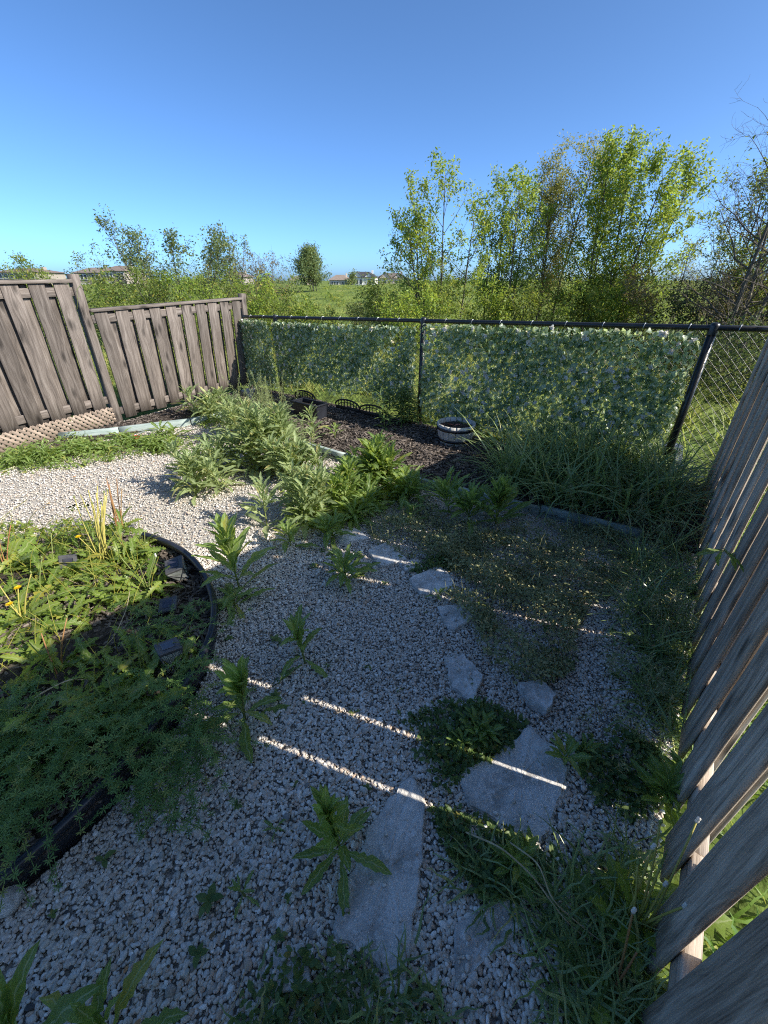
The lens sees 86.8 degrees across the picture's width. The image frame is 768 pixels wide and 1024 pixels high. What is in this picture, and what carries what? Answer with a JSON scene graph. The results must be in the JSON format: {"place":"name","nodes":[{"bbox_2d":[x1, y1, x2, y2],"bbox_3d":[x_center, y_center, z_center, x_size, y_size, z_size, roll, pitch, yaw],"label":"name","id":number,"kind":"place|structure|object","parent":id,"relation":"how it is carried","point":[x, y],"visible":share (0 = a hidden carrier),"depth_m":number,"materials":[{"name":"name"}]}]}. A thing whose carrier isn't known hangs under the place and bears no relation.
{"place":"outdoors","nodes":[
{"label":"outdoors","id":0,"kind":"place"},
{"bbox_2d":[0,388,709,1023],"bbox_3d":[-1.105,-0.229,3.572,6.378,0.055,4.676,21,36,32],"label":"gravel","id":1,"kind":"structure","parent":0,"point":[176,892],"depth_m":1.44,"materials":[{"name":"gravel"}]},
{"bbox_2d":[0,940,102,1023],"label":"leafy weed","id":2,"kind":"object","parent":1,"relation":"on","point":[12,990],"visible":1,"depth_m":0.86,"materials":[{"name":"green plant"}]},
{"bbox_2d":[0,274,122,453],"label":"wooden fence","id":3,"kind":"object","parent":1,"relation":"on","point":[33,394],"visible":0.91,"depth_m":4.34,"materials":[{"name":"brown wood"}]},
{"bbox_2d":[0,513,199,736],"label":"bed weeds","id":4,"kind":"object","parent":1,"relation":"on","point":[193,651],"visible":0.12,"depth_m":2.72,"materials":[{"name":"green plant"}]},
{"bbox_2d":[0,536,209,871],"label":"round bed","id":5,"kind":"object","parent":1,"relation":"on","point":[49,674],"visible":0.24,"depth_m":1.91,"materials":[{"name":"plant"}]},
{"bbox_2d":[0,522,53,582],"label":"dandelion","id":6,"kind":"object","parent":5,"relation":"on","point":[26,546],"visible":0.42,"depth_m":2.43,"materials":[{"name":"green plant"}]},
{"bbox_2d":[0,571,65,647],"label":"dandelion","id":7,"kind":"object","parent":5,"relation":"on","point":[17,613],"visible":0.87,"depth_m":2.03,"materials":[{"name":"green plant"}]},
{"bbox_2d":[0,690,98,785],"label":"dandelion","id":8,"kind":"object","parent":5,"relation":"on","point":[50,703],"visible":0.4,"depth_m":1.49,"materials":[{"name":"green plant"}]},
{"bbox_2d":[2,615,105,701],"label":"dandelion","id":9,"kind":"object","parent":5,"relation":"on","point":[37,647],"visible":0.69,"depth_m":1.80,"materials":[{"name":"green plant"}]},
{"bbox_2d":[56,677,153,774],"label":"dandelion","id":10,"kind":"object","parent":5,"relation":"on","point":[67,755],"visible":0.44,"depth_m":1.57,"materials":[{"name":"green plant"}]},
{"bbox_2d":[0,501,212,770],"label":"weed tangle","id":11,"kind":"object","parent":5,"relation":"on","point":[82,576],"visible":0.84,"depth_m":2.05,"materials":[{"name":"green plant"}]},
{"bbox_2d":[73,486,149,582],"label":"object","id":12,"kind":"object","parent":5,"relation":"on","point":[100,547],"visible":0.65,"depth_m":2.46,"materials":[{"name":"yellow plant"}]},
{"bbox_2d":[99,626,163,694],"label":"dandelion","id":13,"kind":"object","parent":5,"relation":"on","point":[140,645],"visible":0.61,"depth_m":1.75,"materials":[{"name":"green plant"}]},
{"bbox_2d":[0,589,270,912],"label":"cleavers mat","id":14,"kind":"object","parent":5,"relation":"on","point":[15,821],"visible":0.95,"depth_m":1.42,"materials":[{"name":"green plant"}]},
{"bbox_2d":[101,551,183,611],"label":"dandelion","id":15,"kind":"object","parent":5,"relation":"on","point":[152,561],"visible":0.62,"depth_m":2.25,"materials":[{"name":"green plant"}]},
{"bbox_2d":[154,637,182,674],"bbox_3d":[-0.950,0.701,1.822,0.095,0.251,0.095,-14,24,-38],"label":"solar garden light","id":16,"kind":"object","parent":5,"relation":"on","point":[168,651],"visible":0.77,"depth_m":1.77,"materials":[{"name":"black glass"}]},
{"bbox_2d":[0,532,217,888],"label":"garden edging","id":17,"kind":"object","parent":1,"relation":"on","point":[61,839],"visible":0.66,"depth_m":1.37,"materials":[{"name":"black plastic"}]},
{"bbox_2d":[39,938,188,1023],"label":"leafy weed","id":18,"kind":"object","parent":1,"relation":"on","point":[84,1014],"visible":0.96,"depth_m":0.94,"materials":[{"name":"green plant"}]},
{"bbox_2d":[58,412,223,437],"bbox_3d":[-2.785,-1.031,4.942,1.918,0.140,0.185,-16,34,-26],"label":"garden edging","id":19,"kind":"object","parent":1,"relation":"on","point":[180,423],"visible":0.4,"depth_m":4.82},
{"bbox_2d":[89,293,252,417],"bbox_3d":[-2.745,-2.220,5.751,0.121,1.496,2.366,16,33,25],"label":"wooden fence","id":20,"kind":"object","parent":1,"relation":"on","point":[123,349],"visible":0.94,"depth_m":5.46,"materials":[{"name":"brown wood"}]},
{"bbox_2d":[161,437,246,506],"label":"leafy weed","id":21,"kind":"object","parent":1,"relation":"on","point":[189,464],"visible":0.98,"depth_m":3.35,"materials":[{"name":"green plant"}]},
{"bbox_2d":[170,383,237,424],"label":"leafy weed","id":22,"kind":"object","parent":1,"relation":"on","point":[207,401],"visible":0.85,"depth_m":5.12,"materials":[{"name":"green plant"}]},
{"bbox_2d":[0,406,409,526],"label":"strip weeds","id":23,"kind":"object","parent":1,"relation":"on","point":[329,504],"visible":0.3,"depth_m":4.05,"materials":[{"name":"green plant"}]},
{"bbox_2d":[194,428,264,481],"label":"leafy weed","id":24,"kind":"object","parent":1,"relation":"on","point":[219,444],"visible":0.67,"depth_m":3.68,"materials":[{"name":"green plant"}]},
{"bbox_2d":[191,512,277,608],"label":"leafy weed","id":25,"kind":"object","parent":1,"relation":"on","point":[229,543],"visible":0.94,"depth_m":2.20,"materials":[{"name":"green plant"}]},
{"bbox_2d":[208,391,262,441],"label":"leafy weed","id":26,"kind":"object","parent":1,"relation":"on","point":[233,409],"visible":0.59,"depth_m":4.42,"materials":[{"name":"green plant"}]},
{"bbox_2d":[190,655,289,762],"bbox_3d":[-0.574,0.703,1.576,0.360,0.414,0.289,8,31,14],"label":"leafy weed","id":27,"kind":"object","parent":1,"relation":"on","point":[233,678],"visible":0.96,"depth_m":1.56,"materials":[{"name":"green plant"}]},
{"bbox_2d":[205,582,274,626],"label":"leafy weed","id":28,"kind":"object","parent":1,"relation":"on","point":[227,588],"visible":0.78,"depth_m":2.21,"materials":[{"name":"green plant"}]},
{"bbox_2d":[220,401,308,484],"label":"leafy weed","id":29,"kind":"object","parent":1,"relation":"on","point":[255,427],"visible":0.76,"depth_m":3.68,"materials":[{"name":"green plant"}]},
{"bbox_2d":[239,458,336,539],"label":"leafy weed","id":30,"kind":"object","parent":1,"relation":"on","point":[305,484],"visible":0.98,"depth_m":2.90,"materials":[{"name":"green plant"}]},
{"bbox_2d":[256,430,334,490],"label":"leafy weed","id":31,"kind":"object","parent":1,"relation":"on","point":[286,454],"visible":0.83,"depth_m":3.49,"materials":[{"name":"green plant"}]},
{"bbox_2d":[272,604,327,686],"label":"leafy weed","id":32,"kind":"object","parent":1,"relation":"on","point":[293,623],"visible":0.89,"depth_m":1.83,"materials":[{"name":"green plant"}]},
{"bbox_2d":[269,495,348,552],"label":"leafy weed","id":33,"kind":"object","parent":1,"relation":"on","point":[291,530],"visible":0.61,"depth_m":2.75,"materials":[{"name":"green plant"}]},
{"bbox_2d":[292,784,391,915],"bbox_3d":[-0.121,0.924,1.182,0.308,0.433,0.294,8,31,14],"label":"leafy weed","id":34,"kind":"object","parent":1,"relation":"on","point":[327,806],"visible":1,"depth_m":1.18,"materials":[{"name":"green plant"}]},
{"bbox_2d":[322,445,371,511],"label":"leafy weed","id":35,"kind":"object","parent":1,"relation":"on","point":[346,474],"visible":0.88,"depth_m":3.17,"materials":[{"name":"green plant"}]},
{"bbox_2d":[307,473,393,548],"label":"leafy weed","id":36,"kind":"object","parent":1,"relation":"on","point":[365,505],"visible":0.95,"depth_m":2.98,"materials":[{"name":"green plant"}]},
{"bbox_2d":[322,542,380,593],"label":"leafy weed","id":37,"kind":"object","parent":1,"relation":"on","point":[340,562],"visible":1,"depth_m":2.38,"materials":[{"name":"green plant"}]},
{"bbox_2d":[47,501,668,986],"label":"gravel sprouts","id":38,"kind":"object","parent":1,"relation":"on","point":[207,901],"visible":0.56,"depth_m":1.25,"materials":[{"name":"green plant"}]},
{"bbox_2d":[333,774,424,979],"bbox_3d":[0.019,1.078,1.279,0.221,0.038,0.498,8,31,14],"label":"flagstone","id":39,"kind":"object","parent":1,"relation":"on","point":[377,909],"visible":0.98,"depth_m":1.20,"materials":[{"name":"stone"}]},
{"bbox_2d":[352,430,426,500],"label":"leafy weed","id":40,"kind":"object","parent":1,"relation":"on","point":[377,458],"visible":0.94,"depth_m":3.39,"materials":[{"name":"green plant"}]},
{"bbox_2d":[377,464,433,509],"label":"leafy weed","id":41,"kind":"object","parent":1,"relation":"on","point":[412,485],"visible":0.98,"depth_m":3.24,"materials":[{"name":"green plant"}]},
{"bbox_2d":[272,527,557,984],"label":"loose pebbles","id":42,"kind":"object","parent":1,"relation":"on","point":[491,934],"visible":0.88,"depth_m":1.15,"materials":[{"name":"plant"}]},
{"bbox_2d":[409,566,455,595],"bbox_3d":[0.304,0.426,2.419,0.277,0.035,0.242,-18,34,-28],"label":"flagstone","id":43,"kind":"object","parent":1,"relation":"on","point":[425,587],"visible":0.91,"depth_m":2.41,"materials":[{"name":"stone"}]},
{"bbox_2d":[227,552,667,1023],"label":"creeping weeds","id":44,"kind":"object","parent":1,"relation":"on","point":[449,769],"visible":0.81,"depth_m":1.38,"materials":[{"name":"green plant"}]},
{"bbox_2d":[438,604,480,632],"bbox_3d":[0.425,0.562,2.182,0.239,0.034,0.182,-4,30,-7],"label":"flagstone","id":45,"kind":"object","parent":1,"relation":"on","point":[449,621],"visible":0.78,"depth_m":2.16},
{"bbox_2d":[444,654,482,702],"bbox_3d":[0.369,0.755,1.844,0.165,0.035,0.257,0,30,0],"label":"flagstone","id":46,"kind":"object","parent":1,"relation":"on","point":[455,677],"visible":0.95,"depth_m":1.84,"materials":[{"name":"stone"}]},
{"bbox_2d":[425,465,508,536],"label":"leafy weed","id":47,"kind":"object","parent":1,"relation":"on","point":[442,487],"visible":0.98,"depth_m":2.98,"materials":[{"name":"green plant"}]},
{"bbox_2d":[217,507,732,1023],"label":"grass","id":48,"kind":"structure","parent":1,"relation":"on","point":[631,997],"depth_m":1.13,"materials":[{"name":"plant"}]},
{"bbox_2d":[252,388,701,553],"bbox_3d":[-0.120,-0.856,4.612,6.203,0.022,1.470,21,36,32],"label":"mulch bed","id":49,"kind":"object","parent":1,"relation":"on","point":[416,453],"visible":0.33,"depth_m":4.22,"materials":[{"name":"wood"}]},
{"bbox_2d":[0,387,702,893],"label":"bark mulch","id":50,"kind":"object","parent":49,"relation":"on","point":[196,577],"visible":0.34,"depth_m":2.50,"materials":[{"name":"wood"}]},
{"bbox_2d":[375,386,429,430],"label":"leafy weed","id":51,"kind":"object","parent":49,"relation":"on","point":[401,410],"visible":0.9,"depth_m":4.89,"materials":[{"name":"green plant"}]},
{"bbox_2d":[437,417,475,446],"bbox_3d":[0.778,-0.868,4.414,0.422,0.215,0.422,0,30,0],"label":"barrel planter","id":52,"kind":"object","parent":49,"relation":"on","point":[446,431],"visible":0.95,"depth_m":4.30,"materials":[{"name":"grey wood"}]},
{"bbox_2d":[447,400,749,560],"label":"tall grass","id":53,"kind":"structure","parent":49,"relation":"on","point":[552,458],"depth_m":3.26,"materials":[{"name":"plant"}]},
{"bbox_2d":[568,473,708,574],"bbox_3d":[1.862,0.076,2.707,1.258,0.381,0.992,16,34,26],"label":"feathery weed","id":54,"kind":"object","parent":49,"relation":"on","point":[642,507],"visible":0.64,"depth_m":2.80,"materials":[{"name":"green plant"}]},
{"bbox_2d":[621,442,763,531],"bbox_3d":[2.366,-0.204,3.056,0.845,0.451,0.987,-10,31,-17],"label":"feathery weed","id":55,"kind":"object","parent":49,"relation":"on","point":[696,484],"visible":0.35,"depth_m":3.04,"materials":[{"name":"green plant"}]},
{"bbox_2d":[445,704,509,767],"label":"leafy weed","id":56,"kind":"object","parent":1,"relation":"on","point":[485,728],"visible":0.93,"depth_m":1.56,"materials":[{"name":"green plant"}]},
{"bbox_2d":[454,900,531,990],"bbox_3d":[0.275,1.167,1.127,0.274,0.034,0.104,-14,33,-24],"label":"flagstone","id":57,"kind":"object","parent":1,"relation":"on","point":[482,950],"visible":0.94,"depth_m":1.11,"materials":[{"name":"stone"}]},
{"bbox_2d":[474,474,535,523],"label":"leafy weed","id":58,"kind":"object","parent":1,"relation":"on","point":[503,491],"visible":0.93,"depth_m":2.90,"materials":[{"name":"green plant"}]},
{"bbox_2d":[362,494,651,685],"bbox_3d":[0.702,0.179,2.672,1.612,0.230,1.714,24,38,36],"label":"ground cover","id":59,"kind":"object","parent":1,"relation":"on","point":[453,549],"visible":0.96,"depth_m":2.40,"materials":[{"name":"green plant"}]},
{"bbox_2d":[458,726,568,846],"bbox_3d":[0.498,0.982,1.447,0.431,0.037,0.310,-16,33,-25],"label":"flagstone","id":60,"kind":"object","parent":1,"relation":"on","point":[487,787],"visible":0.94,"depth_m":1.44,"materials":[{"name":"stone"}]},
{"bbox_2d":[487,825,553,910],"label":"leafy weed","id":61,"kind":"object","parent":1,"relation":"on","point":[522,858],"visible":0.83,"depth_m":1.21,"materials":[{"name":"green plant"}]},
{"bbox_2d":[517,680,556,716],"bbox_3d":[0.670,0.796,1.750,0.130,0.057,0.150,-7,31,-12],"label":"flagstone","id":62,"kind":"object","parent":1,"relation":"on","point":[537,697],"visible":1,"depth_m":1.73,"materials":[{"name":"stone"}]},
{"bbox_2d":[545,729,607,778],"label":"leafy weed","id":63,"kind":"object","parent":1,"relation":"on","point":[572,745],"visible":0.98,"depth_m":1.51,"materials":[{"name":"green plant"}]},
{"bbox_2d":[578,905,645,1023],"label":"dandelion","id":64,"kind":"object","parent":1,"relation":"on","point":[598,1018],"visible":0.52,"depth_m":0.99,"materials":[{"name":"green plant"}]},
{"bbox_2d":[566,816,732,995],"bbox_3d":[0.748,0.977,1.056,0.339,0.440,0.374,-14,33,-23],"label":"dandelion","id":65,"kind":"object","parent":1,"relation":"on","point":[721,924],"visible":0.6,"depth_m":1.08,"materials":[{"name":"green plant"}]},
{"bbox_2d":[572,639,735,777],"bbox_3d":[1.124,0.756,1.679,0.742,0.273,0.544,-4,30,-8],"label":"feathery weed","id":66,"kind":"object","parent":1,"relation":"on","point":[662,691],"visible":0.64,"depth_m":1.68,"materials":[{"name":"green plant"}]},
{"bbox_2d":[604,557,707,669],"bbox_3d":[1.401,0.492,2.058,0.470,0.305,0.570,-5,30,-9],"label":"feathery weed","id":67,"kind":"object","parent":1,"relation":"on","point":[697,624],"visible":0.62,"depth_m":2.03,"materials":[{"name":"green plant"}]},
{"bbox_2d":[621,749,723,834],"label":"leafy weed","id":68,"kind":"object","parent":1,"relation":"on","point":[665,779],"visible":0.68,"depth_m":1.37,"materials":[{"name":"green plant"}]},
{"bbox_2d":[639,337,767,1023],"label":"wooden fence","id":69,"kind":"object","parent":1,"relation":"on","point":[726,982],"visible":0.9,"depth_m":1.11,"materials":[{"name":"grey wood"}]},
{"bbox_2d":[0,281,767,957],"bbox_3d":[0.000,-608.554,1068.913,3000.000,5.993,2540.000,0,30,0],"label":"ground","id":70,"kind":"structure","parent":0,"point":[760,905],"depth_m":6.01,"materials":[{"name":"plant"}]},
{"bbox_2d":[72,265,171,346],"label":"bush","id":71,"kind":"object","parent":70,"relation":"on","point":[101,287],"visible":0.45,"depth_m":11.05,"materials":[{"name":"green plant"}]},
{"bbox_2d":[88,203,246,339],"bbox_3d":[-6.935,-7.914,13.844,4.550,3.918,4.247,0,30,0],"label":"windswept tree","id":72,"kind":"object","parent":70,"relation":"on","point":[212,257],"visible":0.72,"depth_m":13.04,"materials":[{"name":"green plant"}]},
{"bbox_2d":[127,257,245,340],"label":"bush","id":73,"kind":"object","parent":70,"relation":"on","point":[141,281],"visible":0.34,"depth_m":12.09,"materials":[{"name":"green plant"}]},
{"bbox_2d":[160,267,281,344],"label":"bush","id":74,"kind":"object","parent":70,"relation":"on","point":[194,283],"visible":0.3,"depth_m":11.29,"materials":[{"name":"green plant"}]},
{"bbox_2d":[184,268,305,352],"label":"bush","id":75,"kind":"object","parent":70,"relation":"on","point":[283,309],"visible":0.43,"depth_m":10.84,"materials":[{"name":"green plant"}]},
{"bbox_2d":[217,249,300,337],"bbox_3d":[-4.220,-7.934,14.822,3.306,3.101,3.334,-25,38,-36],"label":"bare tree","id":76,"kind":"object","parent":70,"relation":"on","point":[272,263],"visible":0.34,"depth_m":14.30,"materials":[{"name":"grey plant"}]},
{"bbox_2d":[281,240,332,290],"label":"round tree","id":77,"kind":"object","parent":70,"relation":"on","point":[308,262],"visible":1,"depth_m":58.88,"materials":[{"name":"green plant"}]},
{"bbox_2d":[350,271,416,335],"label":"bush","id":78,"kind":"object","parent":70,"relation":"on","point":[379,299],"visible":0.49,"depth_m":13.34,"materials":[{"name":"green plant"}]},
{"bbox_2d":[33,279,766,331],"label":"field scrub","id":79,"kind":"object","parent":70,"relation":"on","point":[333,298],"visible":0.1,"depth_m":50.41,"materials":[{"name":"green plant"}]},
{"bbox_2d":[41,298,765,347],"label":"field grass","id":80,"kind":"structure","parent":70,"relation":"on","point":[330,305],"depth_m":31.42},
{"bbox_2d":[372,284,455,356],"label":"bush","id":81,"kind":"object","parent":70,"relation":"on","point":[406,311],"visible":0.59,"depth_m":10.31,"materials":[{"name":"green plant"}]},
{"bbox_2d":[73,331,767,488],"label":"meadow grass","id":82,"kind":"structure","parent":70,"relation":"on","point":[697,396],"depth_m":6.39,"materials":[{"name":"plant"}]},
{"bbox_2d":[377,147,495,336],"bbox_3d":[1.420,-6.836,11.042,3.273,4.476,2.732,0,30,0],"label":"young tree","id":83,"kind":"object","parent":70,"relation":"on","point":[409,235],"visible":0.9,"depth_m":10.68,"materials":[{"name":"green plant"}]},
{"bbox_2d":[306,443,641,541],"bbox_3d":[0.392,-0.245,3.569,3.275,0.142,0.153,19,35,29],"label":"garden edging","id":84,"kind":"object","parent":70,"relation":"on","point":[562,514],"visible":0.23,"depth_m":3.04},
{"bbox_2d":[420,274,551,352],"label":"bush","id":85,"kind":"object","parent":70,"relation":"on","point":[513,306],"visible":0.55,"depth_m":10.61,"materials":[{"name":"green plant"}]},
{"bbox_2d":[243,315,767,480],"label":"chain link fence","id":86,"kind":"object","parent":70,"relation":"on","point":[712,329],"visible":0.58,"depth_m":3.49,"materials":[{"name":"black metal"}]},
{"bbox_2d":[239,318,277,389],"bbox_3d":[-1.988,-2.442,6.378,0.776,1.088,0.127,21,36,32],"label":"artificial ivy screen","id":87,"kind":"object","parent":86,"relation":"attached to","point":[261,361],"visible":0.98,"depth_m":6.30,"materials":[{"name":"plastic"}]},
{"bbox_2d":[271,320,417,405],"bbox_3d":[-0.633,-2.004,5.425,2.537,1.019,0.135,21,36,32],"label":"artificial ivy screen","id":88,"kind":"object","parent":86,"relation":"attached to","point":[305,334],"visible":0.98,"depth_m":5.29,"materials":[{"name":"plastic"}]},
{"bbox_2d":[419,323,701,463],"bbox_3d":[1.431,-1.214,4.045,2.580,1.242,0.138,21,36,32],"label":"artificial ivy screen","id":89,"kind":"object","parent":86,"relation":"attached to","point":[577,405],"visible":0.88,"depth_m":3.83,"materials":[{"name":"plastic"}]},
{"bbox_2d":[454,160,559,329],"bbox_3d":[3.482,-7.080,11.482,2.646,4.577,2.598,20,35,31],"label":"young tree","id":90,"kind":"object","parent":70,"relation":"on","point":[514,259],"visible":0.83,"depth_m":10.98,"materials":[{"name":"green plant"}]},
{"bbox_2d":[463,265,589,356],"bbox_3d":[3.836,-5.356,10.953,3.002,2.303,2.303,13,32,21],"label":"bush","id":91,"kind":"object","parent":70,"relation":"on","point":[490,303],"visible":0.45,"depth_m":10.60,"materials":[{"name":"green plant"}]},
{"bbox_2d":[505,129,619,330],"bbox_3d":[5.178,-7.719,11.947,2.775,5.394,3.010,0,30,0],"label":"young tree","id":92,"kind":"object","parent":70,"relation":"on","point":[556,189],"visible":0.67,"depth_m":11.45,"materials":[{"name":"green plant"}]},
{"bbox_2d":[505,275,629,352],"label":"bush","id":93,"kind":"object","parent":70,"relation":"on","point":[588,314],"visible":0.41,"depth_m":10.49,"materials":[{"name":"green plant"}]},
{"bbox_2d":[538,263,671,346],"bbox_3d":[6.197,-5.574,11.382,2.432,2.480,3.563,-22,36,-33],"label":"bush","id":94,"kind":"object","parent":70,"relation":"on","point":[571,293],"visible":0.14,"depth_m":11.30,"materials":[{"name":"green plant"}]},
{"bbox_2d":[586,275,679,353],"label":"bush","id":95,"kind":"object","parent":70,"relation":"on","point":[611,310],"visible":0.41,"depth_m":10.14,"materials":[{"name":"green plant"}]},
{"bbox_2d":[555,124,731,353],"bbox_3d":[6.388,-6.812,10.600,3.927,5.040,3.011,12,32,20],"label":"young tree","id":96,"kind":"object","parent":70,"relation":"on","point":[666,200],"visible":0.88,"depth_m":9.88,"materials":[{"name":"green plant"}]},
{"bbox_2d":[620,329,761,400],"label":"bush","id":97,"kind":"object","parent":70,"relation":"on","point":[722,372],"visible":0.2,"depth_m":6.49,"materials":[{"name":"green plant"}]},
{"bbox_2d":[615,259,767,362],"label":"bush","id":98,"kind":"object","parent":70,"relation":"on","point":[641,293],"visible":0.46,"depth_m":9.33,"materials":[{"name":"green plant"}]},
{"bbox_2d":[631,306,767,402],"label":"bush","id":99,"kind":"object","parent":70,"relation":"on","point":[706,376],"visible":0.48,"depth_m":5.94,"materials":[{"name":"green plant"}]},
{"bbox_2d":[646,272,767,359],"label":"bush","id":100,"kind":"object","parent":70,"relation":"on","point":[677,302],"visible":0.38,"depth_m":9.03,"materials":[{"name":"green plant"}]},
{"bbox_2d":[647,76,767,374],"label":"bare tree","id":101,"kind":"object","parent":70,"relation":"on","point":[746,279],"visible":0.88,"depth_m":7.61,"materials":[{"name":"plant"}]},
{"bbox_2d":[656,210,762,343],"bbox_3d":[9.045,-6.433,11.575,2.306,3.488,2.283,22,36,33],"label":"young tree","id":102,"kind":"object","parent":70,"relation":"on","point":[686,262],"visible":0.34,"depth_m":11.18,"materials":[{"name":"green plant"}]},
{"bbox_2d":[664,135,767,352],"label":"young tree","id":103,"kind":"object","parent":70,"relation":"on","point":[765,205],"visible":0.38,"depth_m":8.63,"materials":[{"name":"green plant"}]},
{"bbox_2d":[672,489,767,954],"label":"lawn grass","id":104,"kind":"structure","parent":70,"relation":"on","point":[743,920],"depth_m":1.16,"materials":[{"name":"plant"}]},
{"bbox_2d":[703,228,767,362],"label":"bush","id":105,"kind":"object","parent":70,"relation":"on","point":[747,265],"visible":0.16,"depth_m":8.32,"materials":[{"name":"green plant"}]},
{"bbox_2d":[0,0,767,280],"label":"sky","id":106,"kind":"structure","parent":0,"point":[286,124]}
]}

